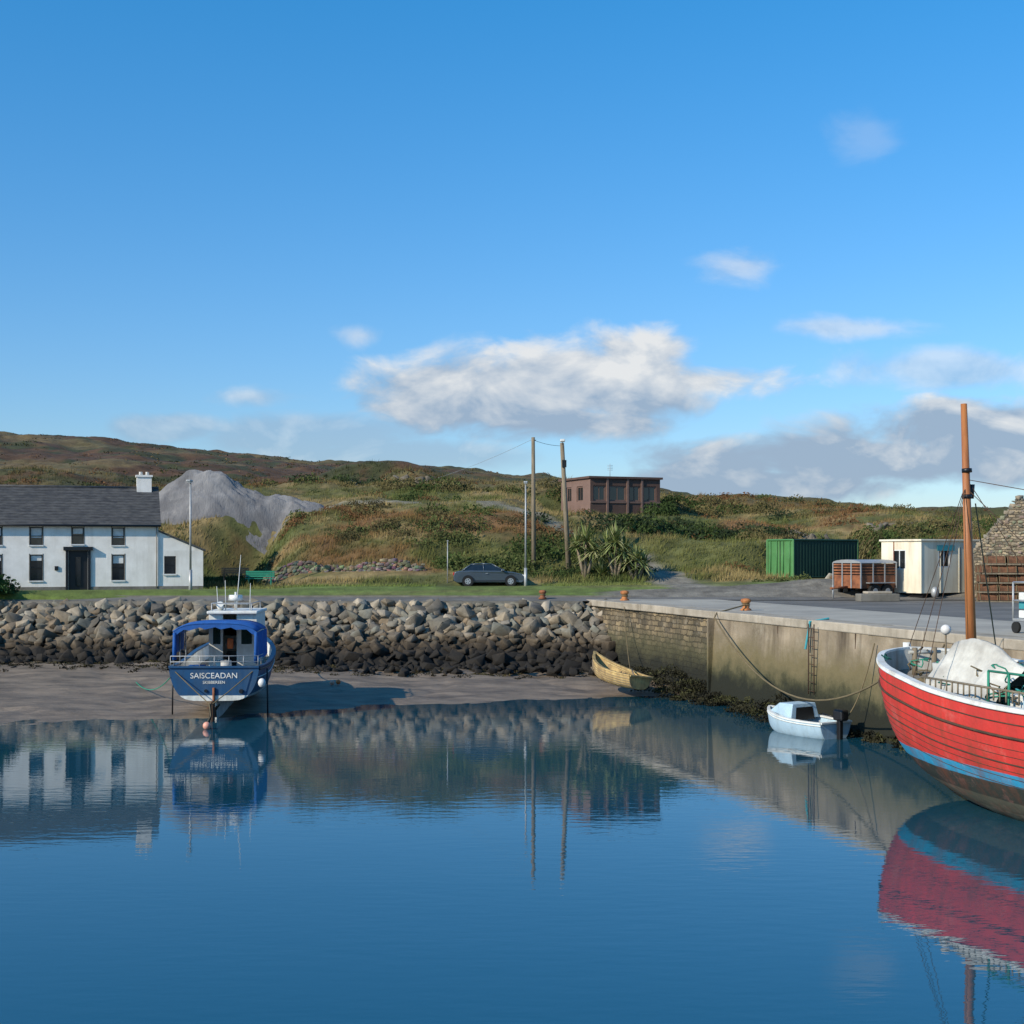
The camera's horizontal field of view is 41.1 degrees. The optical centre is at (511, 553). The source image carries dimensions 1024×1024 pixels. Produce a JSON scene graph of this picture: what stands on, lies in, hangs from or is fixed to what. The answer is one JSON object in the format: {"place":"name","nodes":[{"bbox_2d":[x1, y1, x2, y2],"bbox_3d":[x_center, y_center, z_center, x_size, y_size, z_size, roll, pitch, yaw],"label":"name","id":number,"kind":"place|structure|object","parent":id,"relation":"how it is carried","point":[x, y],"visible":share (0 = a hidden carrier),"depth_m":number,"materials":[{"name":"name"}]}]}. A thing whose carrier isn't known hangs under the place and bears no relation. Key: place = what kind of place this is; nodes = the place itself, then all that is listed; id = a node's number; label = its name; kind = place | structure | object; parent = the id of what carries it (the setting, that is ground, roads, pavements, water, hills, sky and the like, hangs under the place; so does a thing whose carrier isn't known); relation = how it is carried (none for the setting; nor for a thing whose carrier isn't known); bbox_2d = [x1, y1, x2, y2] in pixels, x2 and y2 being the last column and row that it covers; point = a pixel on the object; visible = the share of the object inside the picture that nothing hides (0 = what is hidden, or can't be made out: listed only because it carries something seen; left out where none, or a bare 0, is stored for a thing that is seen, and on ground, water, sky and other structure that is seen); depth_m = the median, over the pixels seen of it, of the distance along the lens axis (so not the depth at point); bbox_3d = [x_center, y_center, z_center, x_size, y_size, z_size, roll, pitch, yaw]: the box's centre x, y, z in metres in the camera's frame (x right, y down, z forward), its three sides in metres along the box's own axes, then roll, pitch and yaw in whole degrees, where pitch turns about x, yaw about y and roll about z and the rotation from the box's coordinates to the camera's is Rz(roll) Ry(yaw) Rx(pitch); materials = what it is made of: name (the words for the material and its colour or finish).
{"place":"outdoors","nodes":[
{"label":"outdoors","id":0,"kind":"place"},
{"bbox_2d":[5,609,601,672],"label":"revetment bank","id":1,"kind":"structure","parent":0,"point":[377,658],"depth_m":74.81,"materials":[{"name":"stone"}]},
{"bbox_2d":[0,661,694,725],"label":"mud flat","id":2,"kind":"structure","parent":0,"point":[45,692],"depth_m":64.32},
{"bbox_2d":[167,556,275,728],"bbox_3d":[-12.220,3.483,58.910,4.102,6.870,13.139,0,0,-3],"label":"blue fishing boat","id":3,"kind":"object","parent":2,"relation":"on","point":[227,664],"visible":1,"depth_m":56.34,"materials":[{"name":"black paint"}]},
{"bbox_2d":[136,678,169,689],"bbox_3d":[-16.064,5.632,60.950,0.043,1.315,11.264,0,0,-23],"label":"mooring rope","id":4,"kind":"object","parent":3,"relation":"attached to","point":[155,688],"visible":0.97,"depth_m":60.41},
{"bbox_2d":[276,647,316,652],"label":"mooring rope","id":5,"kind":"object","parent":3,"relation":"attached to","point":[295,652],"visible":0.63,"depth_m":71.39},
{"bbox_2d":[0,659,588,679],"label":"seaweed drift","id":6,"kind":"object","parent":2,"relation":"on","point":[274,668],"visible":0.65,"depth_m":71.75,"materials":[{"name":"brown plant"}]},
{"bbox_2d":[591,651,652,689],"bbox_3d":[4.966,5.558,64.851,1.878,1.291,3.870,8,1,-33],"label":"old wooden dinghy","id":7,"kind":"object","parent":2,"relation":"on","point":[603,668],"visible":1,"depth_m":64.08,"materials":[{"name":"yellow wood"}]},
{"bbox_2d":[1,595,976,610],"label":"road","id":8,"kind":"structure","parent":0,"point":[555,600],"depth_m":79.32,"materials":[{"name":"asphalt"}]},
{"bbox_2d":[539,590,546,598],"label":"mooring bollard","id":9,"kind":"object","parent":8,"relation":"on","point":[542,594],"visible":1,"depth_m":78.85,"materials":[{"name":"metal"}]},
{"bbox_2d":[0,431,1008,603],"bbox_3d":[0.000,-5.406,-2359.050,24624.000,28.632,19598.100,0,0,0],"label":"ground","id":10,"kind":"structure","parent":0,"point":[665,582],"depth_m":93.61,"materials":[{"name":"plant"}]},
{"bbox_2d":[0,574,20,594],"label":"garden shrub","id":11,"kind":"object","parent":10,"relation":"on","point":[5,586],"visible":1,"depth_m":78.60,"materials":[{"name":"green plant"}]},
{"bbox_2d":[14,587,64,589],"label":"plinth","id":12,"kind":"structure","parent":10,"relation":"on","point":[42,588],"depth_m":81.48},
{"bbox_2d":[0,526,157,589],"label":"front wall","id":13,"kind":"structure","parent":10,"relation":"on","point":[138,549],"depth_m":82.29,"materials":[{"name":"paint"}]},
{"bbox_2d":[31,555,41,579],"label":"pane","id":14,"kind":"object","parent":13,"relation":"attached to","point":[36,573],"visible":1,"depth_m":81.57,"materials":[{"name":"black glass"}]},
{"bbox_2d":[31,556,41,560],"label":"blind","id":15,"kind":"object","parent":14,"relation":"attached to","point":[36,558],"visible":1,"depth_m":81.56,"materials":[{"name":"fabric"}]},
{"bbox_2d":[31,538,41,543],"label":"pane","id":16,"kind":"object","parent":13,"relation":"attached to","point":[36,540],"visible":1,"depth_m":81.57,"materials":[{"name":"black glass"}]},
{"bbox_2d":[31,528,41,537],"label":"blind","id":17,"kind":"object","parent":16,"relation":"attached to","point":[36,532],"visible":1,"depth_m":81.56,"materials":[{"name":"fabric"}]},
{"bbox_2d":[66,550,67,589],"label":"door surround","id":18,"kind":"object","parent":13,"relation":"attached to","point":[66,569],"visible":0.64,"depth_m":81.85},
{"bbox_2d":[63,547,92,549],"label":"door lintel","id":19,"kind":"structure","parent":13,"relation":"attached to","point":[77,548],"depth_m":81.86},
{"bbox_2d":[73,534,82,542],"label":"pane","id":20,"kind":"object","parent":13,"relation":"attached to","point":[77,539],"visible":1,"depth_m":82.26,"materials":[{"name":"black glass"}]},
{"bbox_2d":[73,528,82,533],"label":"blind","id":21,"kind":"object","parent":20,"relation":"attached to","point":[77,530],"visible":1,"depth_m":82.25,"materials":[{"name":"fabric"}]},
{"bbox_2d":[69,550,87,589],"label":"door","id":22,"kind":"structure","parent":13,"relation":"attached to","point":[74,554],"depth_m":82.27,"materials":[{"name":"black paint"}]},
{"bbox_2d":[76,557,80,585],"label":"door panel","id":23,"kind":"structure","parent":22,"relation":"attached to","point":[78,571],"depth_m":82.21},
{"bbox_2d":[0,487,160,524],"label":"roof","id":24,"kind":"structure","parent":13,"relation":"on","point":[77,510],"depth_m":83.35,"materials":[{"name":"tile"}]},
{"bbox_2d":[9,522,89,522],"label":"slate course","id":25,"kind":"object","parent":24,"relation":"on","point":[49,522],"visible":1,"depth_m":81.49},
{"bbox_2d":[0,505,112,506],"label":"slate course","id":26,"kind":"object","parent":24,"relation":"on","point":[73,506],"visible":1,"depth_m":83.36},
{"bbox_2d":[0,500,137,501],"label":"slate course","id":27,"kind":"object","parent":24,"relation":"on","point":[91,501],"visible":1,"depth_m":83.98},
{"bbox_2d":[16,487,126,488],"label":"slate course","id":28,"kind":"object","parent":24,"relation":"on","point":[52,487],"visible":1,"depth_m":84.41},
{"bbox_2d":[0,485,158,488],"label":"ridge tiles","id":29,"kind":"object","parent":24,"relation":"on","point":[72,486],"visible":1,"depth_m":84.81,"materials":[{"name":"tile"}]},
{"bbox_2d":[0,497,158,499],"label":"slate course","id":30,"kind":"object","parent":24,"relation":"on","point":[77,498],"visible":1,"depth_m":83.98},
{"bbox_2d":[0,489,158,491],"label":"slate course","id":31,"kind":"object","parent":24,"relation":"on","point":[81,490],"visible":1,"depth_m":84.52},
{"bbox_2d":[0,524,160,526],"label":"gutter","id":32,"kind":"object","parent":24,"relation":"attached to","point":[80,525],"visible":1,"depth_m":81.82,"materials":[{"name":"black paint"}]},
{"bbox_2d":[49,514,111,514],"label":"slate course","id":33,"kind":"object","parent":24,"relation":"on","point":[80,514],"visible":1,"depth_m":82.67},
{"bbox_2d":[16,511,159,512],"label":"slate course","id":34,"kind":"object","parent":24,"relation":"on","point":[74,511],"visible":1,"depth_m":82.52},
{"bbox_2d":[27,495,152,496],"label":"slate course","id":35,"kind":"object","parent":24,"relation":"on","point":[68,495],"visible":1,"depth_m":84.02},
{"bbox_2d":[28,503,159,504],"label":"slate course","id":36,"kind":"object","parent":24,"relation":"on","point":[77,503],"visible":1,"depth_m":83.37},
{"bbox_2d":[136,477,151,491],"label":"chimney","id":37,"kind":"object","parent":24,"relation":"on","point":[143,484],"visible":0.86,"depth_m":85.76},
{"bbox_2d":[135,475,152,477],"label":"chimney cap","id":38,"kind":"object","parent":37,"relation":"on","point":[143,476],"visible":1,"depth_m":85.71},
{"bbox_2d":[88,550,90,589],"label":"door surround","id":39,"kind":"object","parent":13,"relation":"attached to","point":[89,569],"visible":1,"depth_m":82.23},
{"bbox_2d":[113,555,122,578],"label":"pane","id":40,"kind":"object","parent":13,"relation":"attached to","point":[117,573],"visible":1,"depth_m":82.94,"materials":[{"name":"black glass"}]},
{"bbox_2d":[113,556,122,562],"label":"blind","id":41,"kind":"object","parent":40,"relation":"attached to","point":[117,559],"visible":1,"depth_m":82.93,"materials":[{"name":"fabric"}]},
{"bbox_2d":[113,528,122,543],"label":"pane","id":42,"kind":"object","parent":13,"relation":"attached to","point":[117,540],"visible":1,"depth_m":82.94,"materials":[{"name":"black glass"}]},
{"bbox_2d":[113,529,122,537],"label":"blind","id":43,"kind":"object","parent":42,"relation":"attached to","point":[117,532],"visible":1,"depth_m":82.93,"materials":[{"name":"fabric"}]},
{"bbox_2d":[91,586,202,589],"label":"plinth","id":44,"kind":"structure","parent":13,"relation":"attached to","point":[139,587],"depth_m":83.17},
{"bbox_2d":[156,527,156,587],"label":"downpipe","id":45,"kind":"object","parent":13,"relation":"attached to","point":[156,557],"visible":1,"depth_m":83.38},
{"bbox_2d":[158,550,202,585],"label":"annex front","id":46,"kind":"object","parent":10,"relation":"on","point":[181,578],"visible":0.9,"depth_m":83.97,"materials":[{"name":"paint"}]},
{"bbox_2d":[165,557,174,572],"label":"pane","id":47,"kind":"object","parent":46,"relation":"attached to","point":[169,564],"visible":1,"depth_m":83.88,"materials":[{"name":"black glass"}]},
{"bbox_2d":[158,532,200,549],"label":"annex gable","id":48,"kind":"structure","parent":46,"relation":"on","point":[165,542],"depth_m":83.76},
{"bbox_2d":[158,530,205,550],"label":"annex roof","id":49,"kind":"structure","parent":46,"relation":"on","point":[181,540],"depth_m":83.90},
{"bbox_2d":[186,480,192,589],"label":"street lamp","id":50,"kind":"object","parent":10,"relation":"on","point":[190,556],"visible":0.94,"depth_m":82.13,"materials":[{"name":"metal"}]},
{"bbox_2d":[221,568,248,582],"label":"park bench","id":51,"kind":"object","parent":10,"relation":"on","point":[224,571],"visible":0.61,"depth_m":90.14,"materials":[{"name":"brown wood"}]},
{"bbox_2d":[159,470,325,553],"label":"gravel pile","id":52,"kind":"object","parent":10,"relation":"on","point":[219,493],"visible":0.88,"depth_m":94.80,"materials":[{"name":"gravel"}]},
{"bbox_2d":[245,571,274,583],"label":"park bench","id":53,"kind":"object","parent":10,"relation":"on","point":[249,574],"visible":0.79,"depth_m":86.71,"materials":[{"name":"green wood"}]},
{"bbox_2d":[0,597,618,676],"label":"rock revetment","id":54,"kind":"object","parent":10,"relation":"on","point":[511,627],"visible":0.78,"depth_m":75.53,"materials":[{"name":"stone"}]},
{"bbox_2d":[20,580,651,594],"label":"lawn grass","id":55,"kind":"structure","parent":10,"relation":"on","point":[565,583],"depth_m":84.68,"materials":[{"name":"green plant"}]},
{"bbox_2d":[262,558,426,584],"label":"dry stone wall","id":56,"kind":"structure","parent":10,"relation":"on","point":[308,566],"depth_m":87.44,"materials":[{"name":"stone"}]},
{"bbox_2d":[447,540,447,582],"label":"marker post","id":57,"kind":"object","parent":10,"relation":"on","point":[447,561],"visible":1,"depth_m":85.83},
{"bbox_2d":[453,563,523,585],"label":"parked car","id":58,"kind":"object","parent":10,"relation":"on","point":[470,575],"visible":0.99,"depth_m":84.71,"materials":[{"name":"paint"}]},
{"bbox_2d":[0,433,990,517],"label":"heather and gorse","id":59,"kind":"object","parent":10,"relation":"on","point":[104,484],"visible":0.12,"depth_m":124.63,"materials":[{"name":"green plant"}]},
{"bbox_2d":[0,468,1003,583],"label":"hillside shrubs","id":60,"kind":"object","parent":10,"relation":"on","point":[434,512],"visible":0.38,"depth_m":94.92,"materials":[{"name":"green plant"}]},
{"bbox_2d":[524,481,527,585],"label":"street lamp","id":61,"kind":"object","parent":10,"relation":"on","point":[525,568],"visible":0.94,"depth_m":84.45,"materials":[{"name":"metal"}]},
{"bbox_2d":[531,437,535,568],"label":"utility pole","id":62,"kind":"object","parent":10,"relation":"on","point":[533,527],"visible":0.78,"depth_m":87.89,"materials":[{"name":"brown wood"}]},
{"bbox_2d":[439,440,556,477],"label":"overhead wire","id":63,"kind":"object","parent":62,"relation":"attached to","point":[499,454],"visible":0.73,"depth_m":93.00,"materials":[{"name":"black paint"}]},
{"bbox_2d":[560,439,570,569],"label":"utility pole","id":64,"kind":"object","parent":10,"relation":"on","point":[565,505],"visible":0.93,"depth_m":87.87,"materials":[{"name":"brown wood"}]},
{"bbox_2d":[561,478,589,512],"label":"side wall","id":65,"kind":"structure","parent":10,"relation":"on","point":[574,504],"depth_m":98.53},
{"bbox_2d":[568,489,570,500],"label":"pane","id":66,"kind":"object","parent":65,"relation":"attached to","point":[569,494],"visible":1,"depth_m":100.08,"materials":[{"name":"grey glass"}]},
{"bbox_2d":[579,488,582,499],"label":"pane","id":67,"kind":"object","parent":65,"relation":"attached to","point":[580,493],"visible":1,"depth_m":98.23,"materials":[{"name":"grey glass"}]},
{"bbox_2d":[562,522,607,578],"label":"cabbage palm","id":68,"kind":"object","parent":10,"relation":"on","point":[586,538],"visible":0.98,"depth_m":86.26,"materials":[{"name":"green plant"}]},
{"bbox_2d":[203,473,986,585],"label":"hedge thicket","id":69,"kind":"object","parent":10,"relation":"on","point":[644,524],"visible":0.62,"depth_m":93.21,"materials":[{"name":"green plant"}]},
{"bbox_2d":[582,554,616,575],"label":"flax plant","id":70,"kind":"object","parent":10,"relation":"on","point":[600,567],"visible":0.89,"depth_m":86.61,"materials":[{"name":"green plant"}]},
{"bbox_2d":[591,521,638,578],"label":"cabbage palm","id":71,"kind":"object","parent":10,"relation":"on","point":[614,539],"visible":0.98,"depth_m":86.19,"materials":[{"name":"green plant"}]},
{"bbox_2d":[590,478,659,514],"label":"front wall","id":72,"kind":"structure","parent":10,"relation":"on","point":[618,508],"depth_m":97.46,"materials":[{"name":"brick"}]},
{"bbox_2d":[594,487,603,499],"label":"pane","id":73,"kind":"object","parent":72,"relation":"attached to","point":[598,493],"visible":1,"depth_m":96.93,"materials":[{"name":"grey glass"}]},
{"bbox_2d":[606,478,608,514],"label":"pilaster","id":74,"kind":"object","parent":72,"relation":"attached to","point":[607,495],"visible":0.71,"depth_m":96.97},
{"bbox_2d":[558,476,662,481],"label":"roof slab","id":75,"kind":"structure","parent":72,"relation":"on","point":[614,477],"depth_m":97.65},
{"bbox_2d":[610,487,623,499],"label":"pane","id":76,"kind":"object","parent":72,"relation":"attached to","point":[616,493],"visible":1,"depth_m":97.44,"materials":[{"name":"grey glass"}]},
{"bbox_2d":[590,501,660,503],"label":"sill band","id":77,"kind":"object","parent":72,"relation":"attached to","point":[621,502],"visible":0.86,"depth_m":97.29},
{"bbox_2d":[627,479,628,513],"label":"pilaster","id":78,"kind":"object","parent":72,"relation":"attached to","point":[627,496],"visible":0.64,"depth_m":97.54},
{"bbox_2d":[630,487,637,499],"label":"pane","id":79,"kind":"object","parent":72,"relation":"attached to","point":[633,493],"visible":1,"depth_m":97.94,"materials":[{"name":"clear glass"}]},
{"bbox_2d":[641,479,642,514],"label":"pilaster","id":80,"kind":"object","parent":72,"relation":"attached to","point":[641,495],"visible":0.64,"depth_m":97.96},
{"bbox_2d":[644,488,653,499],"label":"pane","id":81,"kind":"object","parent":72,"relation":"attached to","point":[648,493],"visible":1,"depth_m":98.41,"materials":[{"name":"grey glass"}]},
{"bbox_2d":[345,474,925,538],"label":"rock outcrop","id":82,"kind":"object","parent":10,"relation":"on","point":[812,536],"visible":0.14,"depth_m":95.00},
{"bbox_2d":[614,543,660,579],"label":"cabbage palm","id":83,"kind":"object","parent":10,"relation":"on","point":[637,554],"visible":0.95,"depth_m":86.10,"materials":[{"name":"green plant"}]},
{"bbox_2d":[766,539,858,577],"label":"shipping container","id":84,"kind":"object","parent":10,"relation":"on","point":[813,558],"visible":0.78,"depth_m":87.56,"materials":[{"name":"metal"}]},
{"bbox_2d":[768,541,791,575],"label":"end doors","id":85,"kind":"structure","parent":84,"relation":"in","point":[779,543],"depth_m":87.35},
{"bbox_2d":[825,573,834,578],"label":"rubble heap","id":86,"kind":"object","parent":10,"relation":"on","point":[829,576],"visible":0.05,"depth_m":85.71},
{"bbox_2d":[830,559,896,597],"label":"livestock trailer","id":87,"kind":"object","parent":10,"relation":"on","point":[873,575],"visible":0.84,"depth_m":79.49,"materials":[{"name":"wood"}]},
{"bbox_2d":[855,591,899,601],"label":"concrete block","id":88,"kind":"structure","parent":10,"relation":"on","point":[877,596],"depth_m":77.00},
{"bbox_2d":[879,539,982,597],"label":"portable cabin","id":89,"kind":"object","parent":10,"relation":"on","point":[916,560],"visible":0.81,"depth_m":80.17,"materials":[{"name":"metal"}]},
{"bbox_2d":[973,495,1023,597],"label":"stone hut","id":90,"kind":"object","parent":10,"relation":"on","point":[994,542],"visible":0.4,"depth_m":78.63,"materials":[{"name":"stone"}]},
{"bbox_2d":[0,696,1023,1023],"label":"water","id":91,"kind":"structure","parent":0,"point":[630,860],"depth_m":28.82,"materials":[{"name":"blue liquid"}]},
{"bbox_2d":[767,701,851,739],"bbox_3d":[11.014,6.272,51.093,1.852,1.331,3.989,0,0,-32],"label":"motor dinghy","id":92,"kind":"object","parent":91,"relation":"on","point":[800,718],"visible":0.93,"depth_m":50.66,"materials":[{"name":"paint"}]},
{"bbox_2d":[848,643,874,715],"bbox_3d":[12.511,4.700,49.556,1.301,2.931,0.049,0,0,11],"label":"mooring rope","id":93,"kind":"object","parent":92,"relation":"attached to","point":[864,680],"visible":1,"depth_m":49.48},
{"bbox_2d":[876,403,1023,821],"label":"red fishing boat","id":94,"kind":"object","parent":91,"relation":"on","point":[955,713],"visible":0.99,"depth_m":35.96,"materials":[{"name":"painted wood"},{"name":"green rope"},{"name":"tarp"}]},
{"bbox_2d":[0,0,1023,507],"label":"sky","id":95,"kind":"structure","parent":0,"point":[773,247],"materials":[{"name":"blue"}]},
{"bbox_2d":[594,663,904,750],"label":"seaweed bank","id":96,"kind":"structure","parent":0,"point":[686,687],"depth_m":61.31,"materials":[{"name":"brown plant"}]},
{"bbox_2d":[586,599,1023,745],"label":"stone quay","id":97,"kind":"structure","parent":0,"point":[767,638],"depth_m":58.49,"materials":[{"name":"concrete"}]},
{"bbox_2d":[620,590,628,600],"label":"mooring bollard","id":98,"kind":"object","parent":97,"relation":"on","point":[624,594],"visible":1,"depth_m":76.79,"materials":[{"name":"metal"}]},
{"bbox_2d":[624,608,629,667],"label":"mooring rope","id":99,"kind":"object","parent":97,"relation":"attached to","point":[626,637],"visible":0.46,"depth_m":71.36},
{"bbox_2d":[740,598,750,610],"bbox_3d":[10.867,2.360,63.450,0.518,0.572,0.518,0,0,0],"label":"mooring bollard","id":100,"kind":"object","parent":97,"relation":"on","point":[746,601],"visible":1,"depth_m":63.29,"materials":[{"name":"metal"}]},
{"bbox_2d":[808,624,814,694],"bbox_3d":[11.764,4.151,53.677,0.049,2.768,0.480,0,0,-17],"label":"quay ladder","id":101,"kind":"object","parent":97,"relation":"attached to","point":[813,655],"visible":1,"depth_m":53.46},
{"bbox_2d":[804,617,828,648],"bbox_3d":[12.080,3.161,54.187,1.135,1.258,0.148,0,0,-21],"label":"mooring rope","id":102,"kind":"object","parent":97,"relation":"attached to","point":[806,641],"visible":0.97,"depth_m":54.04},
{"bbox_2d":[714,604,922,700],"bbox_3d":[10.756,3.897,52.257,1.828,3.136,22.103,0,0,-4],"label":"mooring rope","id":103,"kind":"object","parent":97,"relation":"attached to","point":[867,687],"visible":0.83,"depth_m":53.03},
{"bbox_2d":[974,555,1023,601],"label":"lobster pot stack","id":104,"kind":"object","parent":97,"relation":"on","point":[1000,587],"visible":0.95,"depth_m":76.31,"materials":[{"name":"wicker"}]},
{"bbox_2d":[1011,581,1023,632],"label":"fish box trolley","id":105,"kind":"object","parent":97,"relation":"on","point":[1016,627],"visible":1,"depth_m":45.41,"materials":[{"name":"white metal"}]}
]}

